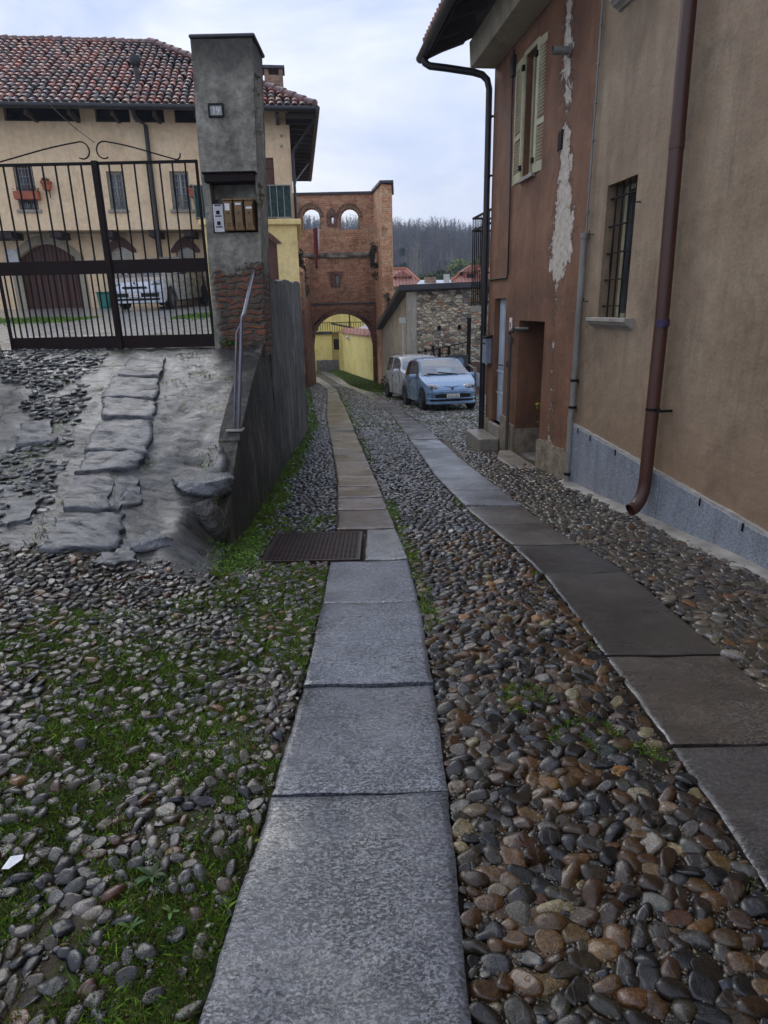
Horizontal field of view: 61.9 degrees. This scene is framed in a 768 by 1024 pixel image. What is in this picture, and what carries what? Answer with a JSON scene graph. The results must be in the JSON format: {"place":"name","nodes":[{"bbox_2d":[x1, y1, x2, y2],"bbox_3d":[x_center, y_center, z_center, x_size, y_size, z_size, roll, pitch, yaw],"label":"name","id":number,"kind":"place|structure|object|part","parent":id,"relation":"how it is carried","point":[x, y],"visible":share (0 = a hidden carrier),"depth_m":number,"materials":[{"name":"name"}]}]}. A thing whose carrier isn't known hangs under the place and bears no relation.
{"place":"outdoors","nodes":[
{"label":"outdoors","id":0,"kind":"place"},
{"bbox_2d":[1,356,165,567],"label":"ramp path","id":1,"kind":"structure","parent":0,"point":[118,446],"depth_m":5.14,"materials":[{"name":"grey stone"}]},
{"bbox_2d":[0,0,494,232],"label":"sky","id":2,"kind":"structure","parent":0,"point":[384,115],"materials":[{"name":"white"}]},
{"bbox_2d":[121,244,473,274],"bbox_3d":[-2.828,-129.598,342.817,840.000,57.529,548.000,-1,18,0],"label":"hill","id":3,"kind":"structure","parent":0,"point":[410,260],"depth_m":277.54,"materials":[{"name":"plant"}]},
{"bbox_2d":[303,214,490,284],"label":"bare woods","id":4,"kind":"object","parent":3,"relation":"on","point":[457,240],"visible":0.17,"depth_m":282.28,"materials":[{"name":"grey plant"}]},
{"bbox_2d":[399,248,408,268],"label":"conifer","id":5,"kind":"object","parent":3,"relation":"on","point":[402,255],"visible":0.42,"depth_m":139.15,"materials":[{"name":"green plant"}]},
{"bbox_2d":[408,242,416,272],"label":"bare tree","id":6,"kind":"object","parent":3,"relation":"on","point":[412,259],"visible":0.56,"depth_m":112.01,"materials":[{"name":"grey plant"}]},
{"bbox_2d":[410,239,422,275],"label":"bare tree","id":7,"kind":"object","parent":3,"relation":"on","point":[417,266],"visible":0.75,"depth_m":110.09,"materials":[{"name":"grey plant"}]},
{"bbox_2d":[452,262,468,277],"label":"yellow green tree","id":8,"kind":"object","parent":3,"relation":"on","point":[457,267],"visible":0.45,"depth_m":100.36,"materials":[{"name":"green plant"}]},
{"bbox_2d":[446,254,489,274],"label":"yellow green tree","id":9,"kind":"object","parent":3,"relation":"on","point":[450,266],"visible":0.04,"depth_m":102.92,"materials":[{"name":"green plant"}]},
{"bbox_2d":[199,377,471,1023],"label":"stone track","id":10,"kind":"structure","parent":0,"point":[346,910],"depth_m":2.03,"materials":[{"name":"grey stone"}]},
{"bbox_2d":[0,305,767,1023],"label":"ground","id":11,"kind":"structure","parent":0,"point":[188,417],"depth_m":4.92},
{"bbox_2d":[95,292,110,307],"bbox_3d":[-9.399,-7.156,21.579,0.460,0.500,0.460,-3,18,-7],"label":"waste bin","id":12,"kind":"object","parent":11,"relation":"on","point":[103,298],"visible":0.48,"depth_m":21.40,"materials":[{"name":"green plastic"}]},
{"bbox_2d":[120,530,172,552],"bbox_3d":[-1.704,0.223,4.492,0.369,0.109,0.376,14,23,40],"label":"boulder","id":13,"kind":"object","parent":11,"relation":"on","point":[150,540],"visible":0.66,"depth_m":4.41,"materials":[{"name":"grey stone"}]},
{"bbox_2d":[135,862,165,884],"bbox_3d":[-0.693,1.075,1.898,0.090,0.023,0.075,-7,19,-17],"label":"weed","id":14,"kind":"object","parent":11,"relation":"on","point":[153,871],"visible":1,"depth_m":1.90,"materials":[{"name":"green plant"}]},
{"bbox_2d":[0,34,319,309],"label":"farmhouse","id":15,"kind":"object","parent":11,"relation":"on","point":[138,93],"visible":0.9,"depth_m":20.14,"materials":[{"name":"beige paint"}]},
{"bbox_2d":[12,187,40,208],"bbox_3d":[-11.004,-9.711,19.759,0.792,0.619,0.321,-3,18,-7],"label":"flower box","id":16,"kind":"object","parent":15,"relation":"on","point":[27,195],"visible":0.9,"depth_m":19.65,"materials":[{"name":"ceramic"}]},
{"bbox_2d":[15,167,38,208],"bbox_3d":[-11.114,-10.093,19.994,0.574,1.231,0.060,-3,18,-7],"label":"window","id":17,"kind":"structure","parent":15,"relation":"in","point":[26,170],"depth_m":19.92,"materials":[{"name":"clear glass"}]},
{"bbox_2d":[40,177,51,197],"bbox_3d":[-10.385,-10.004,19.709,0.343,0.570,0.343,-16,23,-39],"label":"flower pot","id":18,"kind":"object","parent":15,"relation":"attached to","point":[48,183],"visible":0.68,"depth_m":19.61,"materials":[{"name":"ceramic"}]},
{"bbox_2d":[0,46,93,141],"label":"overhead cable","id":19,"kind":"object","parent":15,"relation":"attached to","point":[41,95],"visible":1,"depth_m":14.96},
{"bbox_2d":[21,244,82,308],"bbox_3d":[-11.252,-7.740,21.802,1.818,2.553,0.055,-3,18,-7],"label":"garage door","id":20,"kind":"structure","parent":15,"relation":"in","point":[37,252],"depth_m":21.78,"materials":[{"name":"brown wood"}]},
{"bbox_2d":[107,172,125,208],"bbox_3d":[-8.458,-10.176,20.329,0.474,1.094,0.060,-3,18,-7],"label":"window","id":21,"kind":"structure","parent":15,"relation":"in","point":[116,177],"depth_m":20.30,"materials":[{"name":"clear glass"}]},
{"bbox_2d":[170,172,191,208],"bbox_3d":[-6.502,-10.291,20.558,0.592,1.106,0.060,-3,18,-7],"label":"window","id":22,"kind":"structure","parent":15,"relation":"in","point":[182,177],"depth_m":20.52,"materials":[{"name":"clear glass"}]},
{"bbox_2d":[186,184,193,199],"bbox_3d":[-6.057,-10.049,20.237,0.350,0.576,0.367,11,21,33],"label":"flower pot","id":23,"kind":"object","parent":15,"relation":"attached to","point":[190,188],"visible":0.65,"depth_m":20.11,"materials":[{"name":"ceramic"}]},
{"bbox_2d":[266,158,276,218],"bbox_3d":[-3.757,-10.446,20.752,0.672,1.836,0.065,-3,18,-7],"label":"balcony door","id":24,"kind":"structure","parent":15,"relation":"in","point":[270,178],"depth_m":20.60,"materials":[{"name":"brown wood"}]},
{"bbox_2d":[115,257,207,309],"bbox_3d":[-6.889,-7.172,19.972,2.034,1.482,4.102,1,21,6],"label":"parked car","id":25,"kind":"object","parent":11,"relation":"on","point":[164,287],"visible":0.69,"depth_m":18.67,"materials":[{"name":"silver metal"}]},
{"bbox_2d":[161,905,178,920],"bbox_3d":[-0.589,1.107,1.774,0.035,0.015,0.057,-16,23,-38],"label":"weed","id":26,"kind":"object","parent":11,"relation":"on","point":[167,907],"visible":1,"depth_m":1.78,"materials":[{"name":"green plant"}]},
{"bbox_2d":[190,497,230,542],"bbox_3d":[-1.413,0.139,5.133,0.385,0.542,0.394,-1,18,0],"label":"boulder","id":27,"kind":"object","parent":11,"relation":"on","point":[208,513],"visible":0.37,"depth_m":4.95,"materials":[{"name":"grey stone"}]},
{"bbox_2d":[172,472,234,497],"bbox_3d":[-1.483,-0.224,5.251,0.545,0.169,0.520,-1,18,0],"label":"boulder","id":28,"kind":"object","parent":27,"relation":"on","point":[209,485],"visible":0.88,"depth_m":5.08,"materials":[{"name":"grey stone"}]},
{"bbox_2d":[219,337,238,346],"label":"fern","id":29,"kind":"object","parent":11,"relation":"on","point":[228,342],"visible":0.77,"depth_m":7.18,"materials":[{"name":"green plant"}]},
{"bbox_2d":[188,33,272,355],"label":"gate pillar","id":30,"kind":"structure","parent":11,"relation":"on","point":[231,144],"depth_m":6.72,"materials":[{"name":"concrete"}]},
{"bbox_2d":[0,140,214,349],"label":"iron gate","id":31,"kind":"structure","parent":30,"relation":"attached to","point":[109,266],"depth_m":7.12,"materials":[{"name":"black metal"}]},
{"bbox_2d":[207,103,224,117],"bbox_3d":[-1.715,-4.099,6.532,0.156,0.124,0.030,-1,18,0],"label":"house number sign","id":32,"kind":"object","parent":30,"relation":"attached to","point":[215,110],"visible":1,"depth_m":6.53,"materials":[{"name":"grey ceramic"}]},
{"bbox_2d":[213,200,225,232],"bbox_3d":[-1.763,-3.159,6.839,0.106,0.315,0.066,-1,18,0],"label":"bell panel","id":33,"kind":"object","parent":30,"relation":"attached to","point":[218,215],"visible":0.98,"depth_m":6.82,"materials":[{"name":"metal"}]},
{"bbox_2d":[222,199,238,232],"bbox_3d":[-1.649,-3.182,6.885,0.102,0.306,0.245,-1,18,0],"label":"mailbox","id":34,"kind":"object","parent":30,"relation":"attached to","point":[229,215],"visible":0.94,"depth_m":6.79,"materials":[{"name":"gold metal"}]},
{"bbox_2d":[224,203,232,228],"bbox_3d":[-1.650,-3.137,6.791,0.074,0.247,0.012,-1,18,0],"label":"door","id":35,"kind":"structure","parent":34,"relation":"in","point":[228,217],"depth_m":6.79,"materials":[{"name":"gold metal"}]},
{"bbox_2d":[232,198,248,232],"bbox_3d":[-1.539,-3.185,6.885,0.102,0.306,0.245,-1,18,0],"label":"mailbox","id":36,"kind":"object","parent":30,"relation":"attached to","point":[239,214],"visible":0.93,"depth_m":6.79,"materials":[{"name":"gold metal"}]},
{"bbox_2d":[234,203,242,228],"bbox_3d":[-1.539,-3.139,6.791,0.074,0.247,0.012,-1,18,0],"label":"door","id":37,"kind":"structure","parent":36,"relation":"in","point":[238,208],"depth_m":6.79,"materials":[{"name":"gold metal"}]},
{"bbox_2d":[243,198,257,231],"bbox_3d":[-1.429,-3.187,6.885,0.102,0.306,0.245,-1,18,0],"label":"mailbox","id":38,"kind":"object","parent":30,"relation":"attached to","point":[250,206],"visible":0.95,"depth_m":6.80,"materials":[{"name":"gold metal"}]},
{"bbox_2d":[245,203,253,228],"bbox_3d":[-1.429,-3.142,6.791,0.074,0.247,0.012,-1,18,0],"label":"door","id":39,"kind":"structure","parent":38,"relation":"in","point":[249,216],"depth_m":6.79,"materials":[{"name":"gold metal"}]},
{"bbox_2d":[253,73,263,134],"bbox_3d":[-1.296,-4.165,6.552,0.133,0.564,0.142,-1,18,0],"label":"wall weed","id":40,"kind":"object","parent":30,"relation":"attached to","point":[256,78],"depth_m":6.53,"materials":[{"name":"green plant"}]},
{"bbox_2d":[257,183,264,206],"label":"wall weed","id":41,"kind":"object","parent":30,"relation":"attached to","point":[259,194],"depth_m":6.79,"materials":[{"name":"green plant"}]},
{"bbox_2d":[192,185,304,364],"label":"terrace wing","id":42,"kind":"structure","parent":11,"relation":"on","point":[284,235],"depth_m":19.56,"materials":[{"name":"yellow paint"}]},
{"bbox_2d":[269,238,278,279],"bbox_3d":[-3.705,-6.502,20.323,0.867,4.181,0.050,-3,18,-7],"label":"door","id":43,"kind":"structure","parent":42,"relation":"in","point":[273,257],"depth_m":19.91,"materials":[{"name":"wood"}]},
{"bbox_2d":[218,342,280,545],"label":"retaining wall","id":44,"kind":"structure","parent":11,"relation":"on","point":[253,463],"depth_m":6.31,"materials":[{"name":"concrete"}]},
{"bbox_2d":[225,269,254,431],"bbox_3d":[-1.303,-1.648,6.316,0.236,1.516,1.834,-1,18,0],"label":"handrail","id":45,"kind":"object","parent":44,"relation":"attached to","point":[240,328],"visible":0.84,"depth_m":5.58,"materials":[{"name":"metal"}]},
{"bbox_2d":[269,278,307,472],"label":"slab wall","id":46,"kind":"structure","parent":11,"relation":"on","point":[287,366],"depth_m":9.89,"materials":[{"name":"concrete"}]},
{"bbox_2d":[260,531,362,564],"bbox_3d":[-0.559,0.290,5.216,0.750,0.096,0.790,-1,18,0],"label":"drain grate","id":47,"kind":"object","parent":11,"relation":"on","point":[310,547],"visible":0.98,"depth_m":5.15,"materials":[{"name":"metal"}]},
{"bbox_2d":[315,322,353,371],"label":"yellow porch","id":48,"kind":"object","parent":11,"relation":"on","point":[324,361],"visible":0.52,"depth_m":47.33,"materials":[{"name":"paint"}]},
{"bbox_2d":[316,314,364,369],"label":"yellow house","id":49,"kind":"structure","parent":11,"relation":"on","point":[341,319],"depth_m":47.97,"materials":[{"name":"paint"}]},
{"bbox_2d":[334,339,338,349],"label":"window","id":50,"kind":"structure","parent":49,"relation":"in","point":[336,341],"depth_m":48.49,"materials":[{"name":"glass"}]},
{"bbox_2d":[293,180,393,386],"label":"gate tower","id":51,"kind":"structure","parent":11,"relation":"on","point":[359,291],"depth_m":34.19,"materials":[{"name":"brick"}]},
{"bbox_2d":[298,249,310,297],"bbox_3d":[-4.091,-11.952,32.046,0.770,2.523,0.701,-1,18,0],"label":"ivy","id":52,"kind":"object","parent":51,"relation":"attached to","point":[301,263],"visible":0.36,"depth_m":31.92,"materials":[{"name":"green plant"}]},
{"bbox_2d":[313,226,319,268],"bbox_3d":[-3.478,-13.997,33.913,0.340,2.073,0.432,12,22,35],"label":"flag","id":53,"kind":"object","parent":51,"relation":"attached to","point":[316,243],"visible":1,"depth_m":33.79,"materials":[{"name":"red fabric"}]},
{"bbox_2d":[368,241,378,279],"bbox_3d":[-0.549,-13.147,33.488,0.615,1.956,0.599,-1,18,0],"label":"ivy","id":54,"kind":"object","parent":51,"relation":"attached to","point":[372,255],"visible":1,"depth_m":33.40,"materials":[{"name":"green plant"}]},
{"bbox_2d":[381,292,389,315],"bbox_3d":[0.162,-10.479,32.544,0.632,1.350,0.422,-1,18,0],"label":"ivy","id":55,"kind":"object","parent":51,"relation":"attached to","point":[387,295],"visible":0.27,"depth_m":32.40,"materials":[{"name":"green plant"}]},
{"bbox_2d":[346,325,367,338],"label":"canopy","id":56,"kind":"object","parent":11,"relation":"on","point":[362,327],"visible":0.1,"depth_m":43.90,"materials":[{"name":"white fabric"}]},
{"bbox_2d":[341,327,373,380],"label":"garden wall","id":57,"kind":"structure","parent":11,"relation":"on","point":[358,352],"depth_m":40.80,"materials":[{"name":"yellow paint"}]},
{"bbox_2d":[357,436,374,439],"bbox_3d":[-0.327,-1.348,11.907,0.340,0.080,0.340,-1,18,0],"label":"manhole cover","id":58,"kind":"object","parent":11,"relation":"on","point":[365,437],"visible":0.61,"depth_m":11.89,"materials":[{"name":"metal"}]},
{"bbox_2d":[379,374,385,390],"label":"shrub","id":59,"kind":"object","parent":11,"relation":"on","point":[381,383],"visible":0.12,"depth_m":27.12,"materials":[{"name":"green plant"}]},
{"bbox_2d":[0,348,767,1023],"bbox_3d":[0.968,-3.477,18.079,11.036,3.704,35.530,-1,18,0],"label":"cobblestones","id":60,"kind":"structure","parent":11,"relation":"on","point":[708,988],"depth_m":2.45,"materials":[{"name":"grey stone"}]},
{"bbox_2d":[0,312,767,1023],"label":"moss and grass","id":61,"kind":"object","parent":11,"relation":"on","point":[248,542],"visible":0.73,"depth_m":2.58,"materials":[{"name":"green plant"}]},
{"bbox_2d":[2,854,23,868],"bbox_3d":[-1.116,1.054,1.929,0.041,0.008,0.058,1,18,8],"label":"paper scrap","id":62,"kind":"object","parent":61,"relation":"on","point":[12,861],"visible":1,"depth_m":1.93,"materials":[{"name":"white paper"}]},
{"bbox_2d":[117,916,144,934],"bbox_3d":[-0.683,1.114,1.732,0.051,0.016,0.057,14,23,40],"label":"weed","id":63,"kind":"object","parent":61,"relation":"on","point":[135,923],"visible":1,"depth_m":1.73,"materials":[{"name":"green plant"}]},
{"bbox_2d":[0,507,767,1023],"bbox_3d":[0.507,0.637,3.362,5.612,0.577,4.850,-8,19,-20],"label":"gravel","id":64,"kind":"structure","parent":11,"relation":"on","point":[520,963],"depth_m":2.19,"materials":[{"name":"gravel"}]},
{"bbox_2d":[535,777,560,797],"bbox_3d":[0.566,0.948,2.209,0.004,0.012,0.123,-11,20,-29],"label":"twig","id":65,"kind":"object","parent":64,"relation":"on","point":[549,787],"visible":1,"depth_m":2.20,"materials":[{"name":"wood"}]},
{"bbox_2d":[393,267,419,292],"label":"house","id":66,"kind":"structure","parent":11,"relation":"on","point":[404,276],"depth_m":53.08,"materials":[{"name":"tile"}]},
{"bbox_2d":[385,352,434,400],"bbox_3d":[1.147,-4.750,22.345,1.974,1.577,3.552,-6,14,-13],"label":"parked car","id":67,"kind":"object","parent":11,"relation":"on","point":[395,380],"visible":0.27,"depth_m":22.51,"materials":[{"name":"white paint"}]},
{"bbox_3d":[0.334,-5.212,22.530,0.156,0.472,1.980,-6,14,-13],"label":"side window","id":68,"kind":"part","parent":67,"relation":"part of","materials":[{"name":"black glass"}]},
{"bbox_3d":[0.758,-5.529,23.658,1.219,0.437,0.294,-6,14,-13],"label":"rear window","id":69,"kind":"part","parent":67,"relation":"part of","materials":[{"name":"glass"}]},
{"bbox_2d":[417,271,443,279],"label":"evergreen tree","id":70,"kind":"object","parent":11,"relation":"on","point":[429,274],"visible":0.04,"depth_m":70.10,"materials":[{"name":"green plant"}]},
{"bbox_2d":[376,281,488,383],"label":"stone building","id":71,"kind":"structure","parent":11,"relation":"on","point":[415,318],"depth_m":25.96,"materials":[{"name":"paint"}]},
{"bbox_2d":[417,274,451,283],"bbox_3d":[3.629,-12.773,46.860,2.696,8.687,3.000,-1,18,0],"label":"shed roof","id":72,"kind":"structure","parent":11,"relation":"on","point":[428,280],"depth_m":45.55,"materials":[{"name":"paint"}]},
{"bbox_2d":[403,351,475,409],"bbox_3d":[1.567,-3.886,18.730,1.894,1.602,3.373,-4,14,-9],"label":"parked car","id":73,"kind":"object","parent":11,"relation":"on","point":[437,380],"visible":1,"depth_m":17.80,"materials":[{"name":"blue paint"}]},
{"bbox_3d":[0.827,-4.247,18.906,0.128,0.439,2.014,-4,14,-9],"label":"side window","id":74,"kind":"part","parent":73,"relation":"part of","materials":[{"name":"black glass"}]},
{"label":"rear window","id":75,"kind":"part","parent":73,"relation":"part of","materials":[{"name":"glass"}]},
{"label":"side window","id":76,"kind":"part","parent":73,"relation":"part of","materials":[{"name":"glass"}]},
{"bbox_2d":[418,342,466,356],"bbox_3d":[2.277,-5.520,24.707,1.963,2.050,0.100,-1,18,0],"label":"iron fence","id":77,"kind":"object","parent":11,"relation":"on","point":[448,350],"visible":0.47,"depth_m":24.47,"materials":[{"name":"black metal"}]},
{"bbox_2d":[434,269,451,278],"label":"evergreen tree","id":78,"kind":"object","parent":11,"relation":"on","point":[442,272],"visible":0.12,"depth_m":72.71,"materials":[{"name":"green plant"}]},
{"bbox_2d":[466,318,470,371],"bbox_3d":[3.141,-5.713,23.812,0.140,2.910,0.140,-1,18,0],"label":"metal post","id":79,"kind":"object","parent":11,"relation":"on","point":[468,351],"visible":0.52,"depth_m":23.57,"materials":[{"name":"metal"}]},
{"bbox_2d":[450,265,489,282],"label":"house","id":80,"kind":"structure","parent":11,"relation":"on","point":[464,275],"depth_m":50.75,"materials":[{"name":"tile"}]},
{"bbox_2d":[468,364,479,392],"bbox_3d":[2.859,-4.165,20.659,0.211,1.161,3.147,-1,18,0],"label":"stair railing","id":81,"kind":"object","parent":11,"relation":"on","point":[476,376],"visible":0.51,"depth_m":19.60,"materials":[{"name":"grey metal"}]},
{"bbox_2d":[470,361,486,393],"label":"brick low wall","id":82,"kind":"structure","parent":11,"relation":"on","point":[475,364],"depth_m":24.45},
{"bbox_2d":[466,429,498,450],"bbox_3d":[1.605,-1.019,10.566,0.308,0.550,0.900,-3,18,-7],"label":"stone step","id":83,"kind":"object","parent":11,"relation":"on","point":[481,439],"visible":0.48,"depth_m":10.24,"materials":[{"name":"grey stone"}]},
{"bbox_2d":[416,0,600,478],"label":"brown house","id":84,"kind":"structure","parent":11,"relation":"on","point":[540,57],"depth_m":8.27,"materials":[{"name":"paint"}]},
{"bbox_2d":[481,334,492,363],"bbox_3d":[1.670,-2.658,10.432,0.119,0.450,0.250,-3,18,-7],"label":"mailbox","id":85,"kind":"object","parent":84,"relation":"attached to","point":[487,349],"visible":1,"depth_m":10.36,"materials":[{"name":"metal"}]},
{"bbox_2d":[496,298,505,421],"bbox_3d":[1.875,-2.349,10.061,0.099,1.920,0.570,-3,18,-7],"label":"door","id":86,"kind":"structure","parent":84,"relation":"in","point":[500,370],"depth_m":10.14,"materials":[{"name":"wood"}]},
{"bbox_2d":[509,318,512,329],"bbox_3d":[1.848,-2.723,9.341,0.014,0.210,0.110,-3,18,-7],"label":"house number sign","id":87,"kind":"object","parent":84,"relation":"attached to","point":[510,323],"visible":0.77,"depth_m":9.32,"materials":[{"name":"white paint"}]},
{"bbox_2d":[529,56,536,172],"bbox_3d":[1.966,-5.057,8.144,0.050,1.400,0.420,-3,18,-7],"label":"window","id":88,"kind":"structure","parent":84,"relation":"in","point":[535,59],"depth_m":8.28,"materials":[{"name":"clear glass"}]},
{"bbox_2d":[534,402,539,431],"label":"potted plant","id":89,"kind":"object","parent":84,"relation":"on","point":[536,406],"visible":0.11,"depth_m":8.68,"materials":[{"name":"green plant"}]},
{"bbox_2d":[497,450,534,469],"bbox_3d":[1.824,-0.563,9.080,0.340,0.375,1.237,-3,18,-7],"label":"stone slab step","id":90,"kind":"object","parent":11,"relation":"on","point":[509,457],"visible":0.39,"depth_m":9.01,"materials":[{"name":"grey stone"}]},
{"bbox_2d":[558,0,767,582],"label":"beige house","id":91,"kind":"structure","parent":11,"relation":"on","point":[667,425],"depth_m":5.14,"materials":[{"name":"paint"}]},
{"bbox_2d":[615,183,635,316],"bbox_3d":[2.457,-2.527,6.203,0.050,1.240,0.590,-3,18,-7],"label":"window","id":92,"kind":"structure","parent":91,"relation":"in","point":[633,186],"depth_m":6.41,"materials":[{"name":"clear glass"}]},
{"bbox_2d":[445,355,467,369],"bbox_3d":[2.577,-4.813,22.827,0.827,1.534,0.055,-1,18,0],"label":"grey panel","id":93,"kind":"object","parent":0,"point":[463,359],"visible":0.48,"depth_m":22.61,"materials":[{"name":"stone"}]},
{"bbox_2d":[317,371,767,893],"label":"stone track","id":94,"kind":"structure","parent":0,"point":[703,704],"depth_m":3.15,"materials":[{"name":"grey stone"}]}
]}

